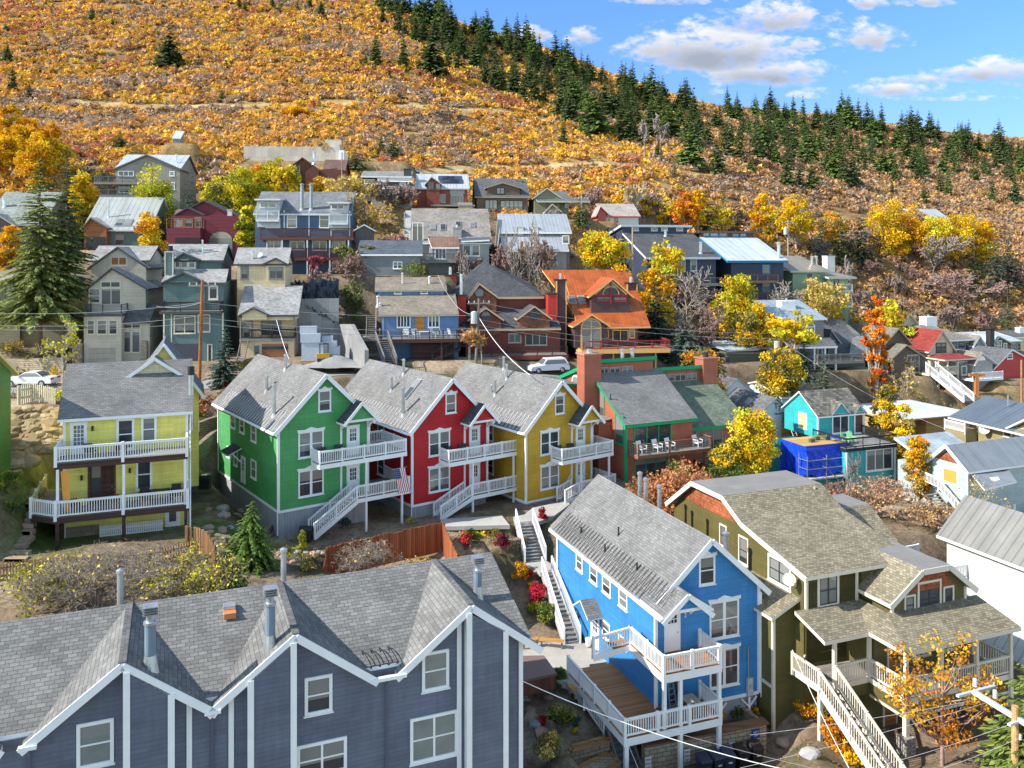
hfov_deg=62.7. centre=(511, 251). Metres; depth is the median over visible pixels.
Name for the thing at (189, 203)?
fir tree
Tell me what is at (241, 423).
window
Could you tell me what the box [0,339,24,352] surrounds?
shrub
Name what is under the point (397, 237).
deciduous tree
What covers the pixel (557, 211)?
shrub
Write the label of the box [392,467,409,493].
flag
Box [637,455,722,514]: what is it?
shrub
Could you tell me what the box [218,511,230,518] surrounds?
boulder
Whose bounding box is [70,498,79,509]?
chair
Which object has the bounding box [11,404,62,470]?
boulder wall
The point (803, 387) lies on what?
house
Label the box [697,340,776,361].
shed
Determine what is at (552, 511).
path
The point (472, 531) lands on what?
shrub
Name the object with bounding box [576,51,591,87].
conifer tree
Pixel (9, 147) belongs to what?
aspen tree
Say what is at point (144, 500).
flower pot
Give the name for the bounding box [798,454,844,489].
scaffolding
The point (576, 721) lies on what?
shrub
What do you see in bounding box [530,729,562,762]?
shrub
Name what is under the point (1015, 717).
utility pole
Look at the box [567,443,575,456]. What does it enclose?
chair
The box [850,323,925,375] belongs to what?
house
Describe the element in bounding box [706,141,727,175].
conifer tree
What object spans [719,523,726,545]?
window
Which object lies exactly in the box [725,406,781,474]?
deciduous tree
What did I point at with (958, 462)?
cottage
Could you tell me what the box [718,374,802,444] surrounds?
house
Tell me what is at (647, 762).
sign
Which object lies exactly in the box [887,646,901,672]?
door
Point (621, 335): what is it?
window
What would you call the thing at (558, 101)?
conifer tree
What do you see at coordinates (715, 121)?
conifer tree
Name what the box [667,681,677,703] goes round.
door
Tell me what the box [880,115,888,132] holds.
conifer tree
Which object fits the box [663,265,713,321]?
bare tree
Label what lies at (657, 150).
conifer tree
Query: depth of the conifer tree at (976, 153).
427.86 m
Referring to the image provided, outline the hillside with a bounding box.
[0,0,1023,329]
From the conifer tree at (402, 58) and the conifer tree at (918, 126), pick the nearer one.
the conifer tree at (402, 58)
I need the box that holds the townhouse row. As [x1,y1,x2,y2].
[0,547,543,767]
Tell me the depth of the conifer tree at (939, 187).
297.79 m
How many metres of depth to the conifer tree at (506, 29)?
377.38 m
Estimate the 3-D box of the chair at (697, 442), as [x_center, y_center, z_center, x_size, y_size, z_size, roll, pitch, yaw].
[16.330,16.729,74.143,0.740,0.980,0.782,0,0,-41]
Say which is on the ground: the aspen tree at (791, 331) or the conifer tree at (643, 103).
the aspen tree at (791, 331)
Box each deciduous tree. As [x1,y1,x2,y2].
[0,225,24,283]
[33,319,81,386]
[67,168,100,249]
[128,162,179,236]
[133,211,168,277]
[197,175,233,208]
[217,165,260,215]
[233,205,254,246]
[249,160,279,195]
[280,106,311,116]
[331,243,374,263]
[339,279,365,323]
[344,190,394,232]
[383,230,409,239]
[460,326,487,363]
[575,230,632,269]
[611,262,640,297]
[637,267,677,333]
[669,192,703,226]
[678,347,727,394]
[705,273,761,341]
[706,440,744,475]
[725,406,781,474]
[729,306,778,350]
[748,193,776,243]
[752,346,807,400]
[774,194,815,253]
[796,277,836,322]
[813,210,850,249]
[860,198,906,257]
[860,295,890,402]
[867,384,903,440]
[877,628,1007,766]
[879,356,919,400]
[888,204,928,249]
[890,403,916,472]
[900,434,934,504]
[916,214,954,265]
[933,213,981,268]
[968,220,999,268]
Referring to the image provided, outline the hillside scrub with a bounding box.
[0,0,1023,331]
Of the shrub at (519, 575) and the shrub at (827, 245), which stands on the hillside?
the shrub at (827, 245)
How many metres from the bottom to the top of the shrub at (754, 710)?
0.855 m
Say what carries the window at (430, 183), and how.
in the house at (442, 191)
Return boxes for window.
[4,283,15,302]
[76,717,114,767]
[87,320,94,334]
[88,288,100,303]
[97,320,106,334]
[100,281,120,287]
[100,288,120,305]
[103,465,113,494]
[108,320,117,334]
[110,257,126,265]
[114,234,124,245]
[116,418,134,451]
[118,171,133,175]
[119,185,134,192]
[124,323,141,329]
[124,331,130,353]
[131,331,140,353]
[135,462,151,491]
[141,417,157,443]
[169,171,174,176]
[173,219,182,227]
[174,261,179,268]
[174,315,195,333]
[179,259,188,268]
[184,219,192,227]
[188,261,195,268]
[194,217,201,227]
[197,314,210,332]
[207,344,211,360]
[208,232,233,255]
[208,286,217,299]
[230,415,235,429]
[233,452,237,467]
[239,419,244,434]
[240,266,248,279]
[243,320,252,336]
[250,425,256,443]
[250,458,256,480]
[254,345,258,354]
[260,202,276,207]
[261,320,281,335]
[266,240,280,247]
[269,267,283,279]
[287,215,296,227]
[290,240,304,249]
[297,427,324,459]
[297,465,323,498]
[297,736,346,767]
[303,673,333,718]
[312,240,326,250]
[317,386,332,412]
[319,215,328,228]
[331,204,343,209]
[332,240,344,247]
[364,179,374,183]
[377,425,383,441]
[377,460,383,477]
[393,261,401,268]
[397,316,410,327]
[409,709,458,766]
[412,223,422,239]
[421,648,450,694]
[427,463,450,493]
[428,181,433,189]
[428,316,439,327]
[428,427,451,457]
[435,183,439,189]
[435,249,445,258]
[440,194,445,202]
[445,390,457,414]
[450,190,464,193]
[451,194,462,203]
[463,245,470,256]
[471,245,479,256]
[474,288,484,297]
[481,311,490,320]
[485,200,497,210]
[488,459,493,475]
[489,426,493,442]
[496,188,504,194]
[500,200,522,211]
[508,333,520,343]
[525,334,547,345]
[529,309,538,319]
[539,461,558,490]
[540,428,559,456]
[555,391,565,414]
[562,235,568,243]
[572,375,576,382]
[575,554,582,574]
[581,318,600,347]
[588,565,597,587]
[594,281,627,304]
[597,296,609,301]
[598,390,604,415]
[601,367,607,372]
[601,575,611,598]
[602,619,609,640]
[610,367,619,371]
[612,330,628,340]
[613,296,626,301]
[614,414,623,445]
[617,588,627,612]
[622,366,632,371]
[629,329,634,338]
[633,424,671,447]
[634,456,666,480]
[665,374,673,380]
[675,373,685,380]
[676,259,685,270]
[686,372,696,379]
[690,259,696,270]
[696,428,722,452]
[698,551,716,586]
[708,594,740,640]
[709,642,740,690]
[710,233,718,236]
[719,233,726,236]
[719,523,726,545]
[738,534,748,567]
[762,264,769,273]
[762,283,769,291]
[766,553,791,592]
[798,411,806,429]
[803,326,814,334]
[806,273,813,278]
[817,576,838,606]
[818,348,821,358]
[832,413,848,434]
[834,279,838,286]
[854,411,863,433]
[865,447,893,472]
[904,594,915,609]
[907,354,919,373]
[917,578,941,607]
[922,653,931,657]
[936,343,946,352]
[942,465,959,487]
[943,585,953,601]
[944,646,954,652]
[959,342,964,346]
[961,366,966,375]
[998,340,1001,347]
[1002,432,1011,437]
[1007,353,1012,359]
[1011,343,1016,350]
[1017,343,1020,350]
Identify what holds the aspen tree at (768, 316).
on the ground
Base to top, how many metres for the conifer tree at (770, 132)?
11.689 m
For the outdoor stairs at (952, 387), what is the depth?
120.37 m
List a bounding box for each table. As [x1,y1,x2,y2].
[149,488,169,501]
[683,693,699,713]
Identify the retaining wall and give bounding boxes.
[7,357,66,372]
[297,298,368,371]
[642,707,768,767]
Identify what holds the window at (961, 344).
in the house at (961, 341)
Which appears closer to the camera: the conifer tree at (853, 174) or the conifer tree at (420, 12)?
the conifer tree at (853, 174)
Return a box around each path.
[440,515,509,529]
[513,501,569,526]
[526,561,552,576]
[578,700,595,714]
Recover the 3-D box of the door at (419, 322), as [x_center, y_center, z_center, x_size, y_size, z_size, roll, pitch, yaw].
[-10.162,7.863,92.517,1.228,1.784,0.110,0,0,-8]
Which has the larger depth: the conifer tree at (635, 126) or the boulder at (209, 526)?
the conifer tree at (635, 126)
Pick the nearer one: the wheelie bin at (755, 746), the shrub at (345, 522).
the wheelie bin at (755, 746)
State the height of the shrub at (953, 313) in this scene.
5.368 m
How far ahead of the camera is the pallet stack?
86.92 m
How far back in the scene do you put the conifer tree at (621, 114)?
265.66 m
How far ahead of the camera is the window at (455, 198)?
140.54 m
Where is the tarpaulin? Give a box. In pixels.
[780,435,849,476]
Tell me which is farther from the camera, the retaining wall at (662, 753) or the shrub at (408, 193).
the shrub at (408, 193)
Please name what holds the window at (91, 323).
in the house at (130, 278)
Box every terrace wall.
[191,469,219,491]
[199,416,216,436]
[199,429,216,461]
[214,522,272,548]
[503,536,528,552]
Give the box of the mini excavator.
[317,343,329,361]
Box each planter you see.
[568,735,611,764]
[579,750,620,767]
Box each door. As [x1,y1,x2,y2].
[69,422,87,454]
[88,465,115,504]
[89,348,114,362]
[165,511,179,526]
[173,344,197,360]
[240,455,245,484]
[262,344,287,356]
[346,424,359,455]
[346,464,359,493]
[414,316,424,330]
[469,425,480,453]
[469,462,480,489]
[575,425,585,451]
[576,461,584,487]
[591,619,599,652]
[664,613,680,652]
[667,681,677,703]
[883,706,897,726]
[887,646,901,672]
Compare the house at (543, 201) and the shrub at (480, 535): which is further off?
the house at (543, 201)
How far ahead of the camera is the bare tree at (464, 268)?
107.62 m
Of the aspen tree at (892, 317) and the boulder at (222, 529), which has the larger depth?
the aspen tree at (892, 317)
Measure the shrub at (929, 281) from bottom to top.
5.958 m
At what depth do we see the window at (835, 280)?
137.02 m
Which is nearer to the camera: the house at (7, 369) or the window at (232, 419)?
the house at (7, 369)
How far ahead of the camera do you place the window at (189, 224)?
115.21 m
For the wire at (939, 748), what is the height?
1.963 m
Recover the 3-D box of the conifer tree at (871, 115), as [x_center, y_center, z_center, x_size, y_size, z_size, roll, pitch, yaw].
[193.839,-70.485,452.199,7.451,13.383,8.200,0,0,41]
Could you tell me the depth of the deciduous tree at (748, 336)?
104.80 m
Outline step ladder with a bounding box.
[660,682,677,708]
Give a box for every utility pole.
[188,280,216,403]
[341,152,342,186]
[468,298,489,363]
[632,227,632,276]
[771,332,780,354]
[782,220,793,255]
[956,678,1023,764]
[1020,360,1022,402]
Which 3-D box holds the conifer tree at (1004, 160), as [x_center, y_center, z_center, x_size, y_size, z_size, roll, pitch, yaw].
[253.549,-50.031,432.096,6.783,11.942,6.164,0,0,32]
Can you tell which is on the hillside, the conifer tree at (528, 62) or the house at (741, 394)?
the conifer tree at (528, 62)
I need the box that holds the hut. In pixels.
[172,131,183,142]
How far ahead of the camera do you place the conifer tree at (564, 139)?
225.82 m
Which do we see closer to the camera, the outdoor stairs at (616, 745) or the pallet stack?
the outdoor stairs at (616, 745)
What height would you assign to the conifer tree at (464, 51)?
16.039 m
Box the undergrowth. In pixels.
[0,142,1001,767]
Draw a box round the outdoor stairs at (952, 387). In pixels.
[925,361,973,402]
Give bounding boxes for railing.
[583,686,604,734]
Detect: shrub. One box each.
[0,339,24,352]
[0,470,22,491]
[0,541,152,612]
[0,551,115,610]
[0,553,87,618]
[2,500,22,514]
[34,342,60,353]
[49,365,61,383]
[54,390,61,401]
[79,540,206,602]
[138,535,252,597]
[194,558,251,593]
[231,359,248,369]
[279,545,295,559]
[296,551,322,570]
[305,266,332,282]
[325,537,403,572]
[330,251,368,285]
[338,517,351,528]
[368,177,404,212]
[392,183,419,210]
[399,261,428,276]
[404,555,429,563]
[406,515,413,523]
[447,249,482,276]
[455,530,473,549]
[464,528,476,542]
[473,530,485,541]
[480,528,499,539]
[489,243,499,264]
[490,243,526,272]
[493,533,509,553]
[511,561,528,588]
[516,245,538,267]
[525,239,556,281]
[526,568,535,580]
[527,600,540,614]
[528,580,546,603]
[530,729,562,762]
[537,506,548,524]
[537,601,554,626]
[538,715,546,725]
[544,206,567,217]
[547,703,576,733]
[554,666,567,688]
[571,715,581,727]
[571,727,578,734]
[580,186,602,213]
[630,480,674,515]
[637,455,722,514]
[641,192,663,217]
[648,324,677,339]
[668,459,693,475]
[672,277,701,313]
[675,318,716,348]
[692,311,714,327]
[700,288,722,311]
[701,457,746,478]
[729,705,743,718]
[749,223,760,235]
[751,704,759,714]
[793,696,828,718]
[810,239,831,252]
[814,477,857,494]
[816,714,844,749]
[831,738,862,766]
[834,473,928,518]
[835,263,856,285]
[841,235,856,256]
[850,288,871,304]
[851,225,878,245]
[860,310,918,326]
[863,259,882,275]
[884,274,906,294]
[903,496,956,529]
[906,267,923,282]
[920,273,950,294]
[936,304,965,329]
[954,288,976,304]
[970,310,993,327]
[983,279,1006,299]
[999,264,1023,286]
[999,307,1016,317]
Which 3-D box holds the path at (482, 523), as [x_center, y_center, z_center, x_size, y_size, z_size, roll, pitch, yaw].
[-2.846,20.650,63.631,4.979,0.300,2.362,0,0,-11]
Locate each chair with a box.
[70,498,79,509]
[82,443,97,457]
[114,441,127,455]
[139,486,150,501]
[169,483,181,500]
[320,446,332,461]
[334,444,343,458]
[412,329,419,337]
[447,328,455,337]
[447,445,459,458]
[459,443,466,457]
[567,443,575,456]
[635,440,646,452]
[651,439,662,450]
[664,437,675,448]
[691,434,702,446]
[846,431,853,439]
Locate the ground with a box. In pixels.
[0,143,1023,767]
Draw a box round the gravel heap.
[295,355,383,367]
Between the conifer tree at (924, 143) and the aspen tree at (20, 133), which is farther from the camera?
the conifer tree at (924, 143)
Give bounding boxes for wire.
[0,316,194,325]
[0,322,198,330]
[3,302,199,313]
[204,302,465,316]
[204,323,470,334]
[209,318,474,329]
[479,318,529,374]
[479,319,721,347]
[480,302,726,332]
[480,325,719,352]
[481,308,724,337]
[523,681,777,767]
[583,705,809,767]
[656,338,779,352]
[741,703,983,767]
[753,701,967,734]
[781,340,941,427]
[792,650,848,767]
[871,725,1007,767]
[944,737,1019,767]
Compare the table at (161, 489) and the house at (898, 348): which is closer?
the table at (161, 489)
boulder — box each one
[201,524,214,528]
[216,504,229,510]
[217,526,226,532]
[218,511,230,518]
[309,551,320,557]
[523,695,531,701]
[523,711,536,721]
[526,706,536,712]
[529,719,540,729]
[534,726,547,738]
[543,694,552,700]
[775,736,788,748]
[798,746,820,759]
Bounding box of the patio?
[523,643,606,693]
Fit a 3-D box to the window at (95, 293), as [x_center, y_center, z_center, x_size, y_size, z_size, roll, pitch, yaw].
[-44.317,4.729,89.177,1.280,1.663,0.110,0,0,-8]
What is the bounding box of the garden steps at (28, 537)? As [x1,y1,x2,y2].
[3,487,45,561]
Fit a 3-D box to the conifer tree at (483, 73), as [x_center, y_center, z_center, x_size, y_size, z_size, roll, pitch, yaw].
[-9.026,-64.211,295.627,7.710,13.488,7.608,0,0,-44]
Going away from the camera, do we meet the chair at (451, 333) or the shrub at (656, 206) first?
the chair at (451, 333)
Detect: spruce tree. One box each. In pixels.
[0,157,89,357]
[32,147,99,352]
[219,501,280,578]
[973,658,1023,767]
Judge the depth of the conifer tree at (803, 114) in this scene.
433.54 m
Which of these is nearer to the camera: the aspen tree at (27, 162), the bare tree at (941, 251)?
the aspen tree at (27, 162)
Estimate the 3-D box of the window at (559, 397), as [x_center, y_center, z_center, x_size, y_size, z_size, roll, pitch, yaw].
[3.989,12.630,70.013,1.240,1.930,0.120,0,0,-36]
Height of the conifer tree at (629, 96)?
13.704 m
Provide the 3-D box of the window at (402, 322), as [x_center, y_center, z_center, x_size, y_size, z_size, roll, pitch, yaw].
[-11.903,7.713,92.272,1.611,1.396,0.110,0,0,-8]
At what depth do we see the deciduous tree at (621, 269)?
109.40 m
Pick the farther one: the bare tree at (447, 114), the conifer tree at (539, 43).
the conifer tree at (539, 43)
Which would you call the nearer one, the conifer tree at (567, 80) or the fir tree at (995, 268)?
the fir tree at (995, 268)
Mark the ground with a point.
(382, 517)
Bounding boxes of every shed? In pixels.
[300,326,323,363]
[353,224,376,249]
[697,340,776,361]
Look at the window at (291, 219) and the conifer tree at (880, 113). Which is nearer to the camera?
the window at (291, 219)
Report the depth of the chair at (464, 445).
67.42 m
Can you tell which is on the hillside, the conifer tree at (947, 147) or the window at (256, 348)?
the conifer tree at (947, 147)
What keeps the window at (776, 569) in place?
in the house at (855, 586)
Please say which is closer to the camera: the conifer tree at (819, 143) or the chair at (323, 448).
the chair at (323, 448)
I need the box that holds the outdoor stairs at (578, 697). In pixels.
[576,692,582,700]
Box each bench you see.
[523,637,538,649]
[539,637,563,648]
[566,683,578,698]
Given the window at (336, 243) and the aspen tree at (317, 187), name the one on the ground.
the aspen tree at (317, 187)
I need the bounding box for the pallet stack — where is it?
[322,336,339,354]
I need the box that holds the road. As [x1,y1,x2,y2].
[11,370,558,393]
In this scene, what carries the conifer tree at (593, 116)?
on the hillside
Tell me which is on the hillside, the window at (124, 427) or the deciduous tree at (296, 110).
the deciduous tree at (296, 110)
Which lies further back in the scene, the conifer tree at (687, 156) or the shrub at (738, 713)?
the conifer tree at (687, 156)
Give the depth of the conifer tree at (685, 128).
269.63 m
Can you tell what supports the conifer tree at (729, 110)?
on the hillside
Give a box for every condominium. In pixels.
[543,347,740,481]
[607,225,721,315]
[693,231,787,299]
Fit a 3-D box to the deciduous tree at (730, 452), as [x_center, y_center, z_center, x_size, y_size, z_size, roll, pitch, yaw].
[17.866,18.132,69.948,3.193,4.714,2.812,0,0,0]
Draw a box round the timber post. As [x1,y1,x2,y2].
[968,373,984,395]
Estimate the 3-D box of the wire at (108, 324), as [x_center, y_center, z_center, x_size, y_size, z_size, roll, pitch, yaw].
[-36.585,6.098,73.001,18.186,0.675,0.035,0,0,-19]
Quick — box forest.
[406,0,1020,181]
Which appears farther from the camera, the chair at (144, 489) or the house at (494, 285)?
the house at (494, 285)
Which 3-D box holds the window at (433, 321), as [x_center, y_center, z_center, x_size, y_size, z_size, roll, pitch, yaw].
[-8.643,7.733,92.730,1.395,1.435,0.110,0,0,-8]
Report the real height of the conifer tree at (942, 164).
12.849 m
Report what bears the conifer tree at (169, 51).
on the hillside
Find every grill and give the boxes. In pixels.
[198,475,211,489]
[299,526,312,541]
[458,327,465,336]
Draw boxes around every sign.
[645,756,650,767]
[684,749,689,761]
[751,729,759,741]
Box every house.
[0,192,78,256]
[0,256,90,347]
[0,353,18,482]
[72,246,164,363]
[80,197,170,250]
[93,154,198,208]
[159,240,239,360]
[166,200,245,265]
[211,354,410,539]
[233,247,304,360]
[253,183,357,273]
[286,151,350,191]
[344,358,516,518]
[357,240,422,275]
[360,169,414,207]
[362,272,469,364]
[404,208,491,276]
[415,174,474,208]
[443,261,567,359]
[453,356,615,505]
[472,178,529,213]
[495,214,571,273]
[528,188,589,216]
[542,270,669,367]
[548,471,771,767]
[591,204,640,225]
[664,470,1020,767]
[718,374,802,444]
[728,297,863,369]
[748,381,812,403]
[763,388,896,498]
[776,251,856,323]
[823,318,869,367]
[848,319,866,324]
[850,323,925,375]
[861,400,968,434]
[903,208,949,219]
[907,495,1023,664]
[915,314,986,349]
[944,395,1023,442]
[954,327,1022,352]
[966,345,1023,378]
[995,325,1023,348]
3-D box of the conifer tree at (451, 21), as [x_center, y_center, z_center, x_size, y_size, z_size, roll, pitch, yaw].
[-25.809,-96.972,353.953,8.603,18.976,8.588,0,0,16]
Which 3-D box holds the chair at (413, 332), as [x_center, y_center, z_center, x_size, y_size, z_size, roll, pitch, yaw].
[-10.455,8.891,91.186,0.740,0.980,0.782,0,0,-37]
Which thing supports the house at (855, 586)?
on the ground
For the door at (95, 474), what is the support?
in the cottage at (147, 410)
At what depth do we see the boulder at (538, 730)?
45.83 m
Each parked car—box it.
[11,370,59,386]
[526,356,569,373]
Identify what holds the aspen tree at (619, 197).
on the ground
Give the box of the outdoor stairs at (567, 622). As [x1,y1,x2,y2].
[541,555,580,644]
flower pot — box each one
[106,494,119,508]
[139,495,150,505]
[174,496,180,502]
[585,637,590,646]
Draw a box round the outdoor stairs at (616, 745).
[605,725,641,767]
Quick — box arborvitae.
[296,530,308,561]
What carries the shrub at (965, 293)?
on the hillside
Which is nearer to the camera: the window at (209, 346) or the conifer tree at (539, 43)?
the window at (209, 346)
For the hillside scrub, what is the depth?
244.49 m
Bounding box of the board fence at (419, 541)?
[321,522,459,573]
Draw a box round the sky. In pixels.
[332,0,1023,173]
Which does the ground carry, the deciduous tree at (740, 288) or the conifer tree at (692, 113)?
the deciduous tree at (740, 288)
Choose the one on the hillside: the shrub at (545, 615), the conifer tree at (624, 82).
the conifer tree at (624, 82)
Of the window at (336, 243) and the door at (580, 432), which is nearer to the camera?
the door at (580, 432)
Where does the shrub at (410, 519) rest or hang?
on the ground
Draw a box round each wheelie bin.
[695,751,712,767]
[706,748,725,767]
[719,745,735,767]
[732,742,750,767]
[746,738,763,765]
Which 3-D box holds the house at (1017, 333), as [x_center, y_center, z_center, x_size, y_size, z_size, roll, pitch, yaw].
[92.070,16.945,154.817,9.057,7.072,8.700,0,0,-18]
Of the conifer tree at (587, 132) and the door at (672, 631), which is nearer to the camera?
the door at (672, 631)
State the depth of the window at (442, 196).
140.34 m
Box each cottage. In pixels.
[29,336,205,549]
[892,325,976,389]
[894,431,1023,515]
[949,349,1002,390]
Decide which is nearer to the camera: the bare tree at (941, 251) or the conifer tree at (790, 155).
the bare tree at (941, 251)
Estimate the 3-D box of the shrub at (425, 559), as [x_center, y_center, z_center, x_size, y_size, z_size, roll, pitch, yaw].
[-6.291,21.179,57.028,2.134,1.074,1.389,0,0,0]
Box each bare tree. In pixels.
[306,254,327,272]
[430,100,468,130]
[454,250,473,282]
[499,226,536,277]
[523,216,557,294]
[622,184,641,203]
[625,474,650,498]
[626,182,648,211]
[638,119,649,155]
[652,113,669,151]
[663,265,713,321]
[697,300,732,350]
[769,280,805,301]
[836,255,853,318]
[842,453,863,492]
[918,234,973,276]
[923,267,1015,321]
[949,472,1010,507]
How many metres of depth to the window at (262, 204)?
109.95 m
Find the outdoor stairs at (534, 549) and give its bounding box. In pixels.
[515,508,546,565]
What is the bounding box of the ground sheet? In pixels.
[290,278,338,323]
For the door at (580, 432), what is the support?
in the victorian house at (541, 418)
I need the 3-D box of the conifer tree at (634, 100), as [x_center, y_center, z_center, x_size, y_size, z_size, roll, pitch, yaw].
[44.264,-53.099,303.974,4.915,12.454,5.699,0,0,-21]
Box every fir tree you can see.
[108,130,129,147]
[180,159,196,207]
[201,324,243,389]
[348,150,369,176]
[372,125,386,154]
[383,131,402,157]
[570,197,592,230]
[638,272,674,364]
[661,309,703,365]
[698,188,718,230]
[730,192,746,230]
[796,329,820,384]
[810,197,831,265]
[813,355,834,389]
[829,195,855,270]
[843,197,885,265]
[963,213,987,294]
[983,217,1012,289]
[997,212,1023,286]
[997,283,1015,329]
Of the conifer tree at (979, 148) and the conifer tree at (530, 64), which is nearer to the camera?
the conifer tree at (530, 64)
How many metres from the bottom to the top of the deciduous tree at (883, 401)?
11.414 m
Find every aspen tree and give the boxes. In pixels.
[0,102,26,169]
[0,135,23,183]
[6,116,39,176]
[13,139,61,188]
[25,119,75,182]
[257,157,301,192]
[304,176,330,191]
[320,173,378,215]
[612,189,624,203]
[636,194,657,220]
[641,239,685,286]
[655,200,680,224]
[685,189,711,231]
[701,302,724,333]
[708,203,735,230]
[738,302,775,349]
[765,310,821,357]
[767,207,785,237]
[807,279,850,320]
[851,318,864,323]
[861,298,916,336]
[882,228,911,257]
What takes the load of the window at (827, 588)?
in the house at (855, 586)
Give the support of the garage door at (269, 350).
in the house at (264, 278)
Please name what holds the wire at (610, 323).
attached to the utility pole at (777, 343)
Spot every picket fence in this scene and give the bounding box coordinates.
[0,541,191,580]
[17,383,56,404]
[185,525,216,567]
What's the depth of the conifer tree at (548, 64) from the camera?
359.71 m
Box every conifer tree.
[0,41,12,61]
[6,62,19,91]
[25,84,32,98]
[87,4,96,20]
[145,24,186,67]
[218,89,225,101]
[269,0,276,8]
[305,0,313,8]
[316,1,325,15]
[368,32,383,64]
[374,0,385,5]
[377,1,387,22]
[385,0,395,13]
[390,0,402,20]
[392,4,402,31]
[397,31,410,67]
[399,0,411,13]
[401,18,409,35]
[406,9,424,41]
[407,0,431,24]
[410,26,420,41]
[415,26,449,76]
[418,14,429,39]
[419,0,434,24]
[427,0,455,32]
[429,0,444,23]
[429,15,439,39]
[437,13,452,44]
[444,49,452,67]
[445,0,456,39]
[450,33,463,55]
[452,38,465,67]
[457,23,469,58]
[457,25,465,44]
[466,32,483,68]
[468,10,479,34]
[473,16,487,52]
[473,30,487,54]
[475,8,501,44]
[478,50,491,83]
[487,55,506,89]
[498,17,513,44]
[498,59,508,86]
[501,58,525,93]
[506,25,515,50]
[507,59,521,81]
[510,25,525,65]
[512,13,526,51]
[518,73,530,101]
[519,14,539,53]
[522,20,531,55]
[522,51,538,80]
[523,29,546,64]
[524,55,533,79]
[525,59,538,88]
[529,64,543,101]
[530,49,540,70]
[533,81,540,98]
[537,32,543,55]
[537,64,548,86]
[541,66,554,91]
[542,66,551,93]
[544,50,552,72]
[549,30,560,67]
[549,81,565,116]
[552,46,580,84]
[554,40,570,71]
[554,70,560,88]
[555,58,570,88]
[558,90,579,121]
[558,117,569,143]
[562,36,579,73]
[562,67,571,95]
[564,70,582,105]
[570,46,580,77]
[574,83,617,133]
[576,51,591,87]
[577,82,600,111]
[582,53,595,79]
[584,62,591,82]
[584,121,592,140]
[595,76,617,116]
[598,94,609,124]
[605,84,626,118]
[614,61,626,89]
[614,95,626,132]
[617,85,627,108]
[618,63,631,91]
[618,100,638,140]
[620,70,635,102]
[622,80,632,108]
[624,87,629,109]
[628,63,639,92]
[628,69,640,98]
[630,114,638,136]
[632,93,641,114]
[633,97,641,124]
[637,73,645,92]
[637,114,648,144]
[638,65,670,106]
[639,89,647,110]
[643,91,660,124]
[644,97,661,136]
[652,76,663,108]
[653,139,663,156]
[654,84,668,117]
[659,96,668,125]
[660,76,674,107]
[660,102,682,136]
[672,82,687,111]
[675,78,692,109]
[675,102,687,126]
[676,120,705,168]
[677,109,694,144]
[680,77,697,110]
[683,107,697,128]
[685,94,702,122]
[691,117,704,148]
[693,106,704,135]
[701,115,715,144]
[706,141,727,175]
[709,104,722,128]
[717,107,724,126]
[719,117,735,155]
[719,119,726,141]
[722,88,733,112]
[725,96,734,118]
[726,119,737,143]
[730,103,745,120]
[731,131,746,162]
[732,91,745,119]
[736,120,746,141]
[739,113,746,132]
[746,158,755,171]
[748,110,763,136]
[748,117,759,143]
[751,116,778,150]
[762,86,778,116]
[763,101,774,128]
[763,111,775,143]
[766,121,779,147]
[768,142,784,164]
[772,100,784,126]
[775,114,786,134]
[776,146,797,187]
[777,116,798,146]
[782,135,792,157]
[784,128,790,148]
[785,142,793,165]
[789,95,798,114]
[789,130,798,159]
[795,162,806,187]
[797,96,810,127]
[797,123,823,161]
[800,120,811,135]
[803,142,812,163]
[805,157,820,191]
[810,103,822,130]
[812,129,820,148]
[815,127,825,152]
[820,144,829,172]
[821,115,827,134]
[822,143,852,179]
[823,111,840,138]
[823,127,835,157]
[833,90,846,117]
[836,151,853,184]
[839,96,861,129]
[844,127,854,152]
[845,94,858,121]
[846,150,864,186]
[853,99,865,125]
[853,134,860,149]
[858,143,867,161]
[859,110,889,144]
[861,152,870,172]
[863,100,871,126]
[867,109,874,127]
[867,150,875,163]
[868,133,876,153]
[871,144,893,173]
[877,104,888,130]
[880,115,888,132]
[886,145,901,172]
[889,125,902,148]
[889,180,894,192]
[890,158,901,180]
[892,109,910,136]
[897,130,913,157]
[899,154,905,168]
[900,114,918,141]
[903,144,919,170]
[904,105,921,132]
[908,142,920,162]
[911,117,923,141]
[911,124,920,144]
[913,110,928,135]
[913,149,931,175]
[919,142,929,167]
[919,184,931,204]
[921,132,927,147]
[924,111,934,136]
[925,112,939,139]
[932,133,938,147]
[933,171,944,191]
[935,148,955,175]
[936,121,942,138]
[940,132,961,160]
[943,169,953,194]
[948,127,960,147]
[950,154,958,172]
[958,120,967,148]
[960,140,965,153]
[964,120,975,150]
[966,139,975,157]
[972,146,978,161]
[975,131,984,150]
[985,158,993,175]
[986,177,998,201]
[989,127,1000,150]
[991,119,1010,146]
[991,139,1005,163]
[991,150,1001,168]
[999,144,1011,163]
[1002,153,1015,173]
[1002,158,1010,177]
[1006,160,1015,180]
[1006,172,1023,203]
[1007,142,1012,159]
[1013,139,1021,159]
[1014,146,1023,172]
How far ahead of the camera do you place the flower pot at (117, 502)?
54.92 m
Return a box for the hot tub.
[523,655,556,695]
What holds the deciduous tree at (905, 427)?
on the ground
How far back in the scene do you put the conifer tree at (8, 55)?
269.57 m
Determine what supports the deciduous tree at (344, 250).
on the ground
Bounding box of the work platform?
[784,434,839,445]

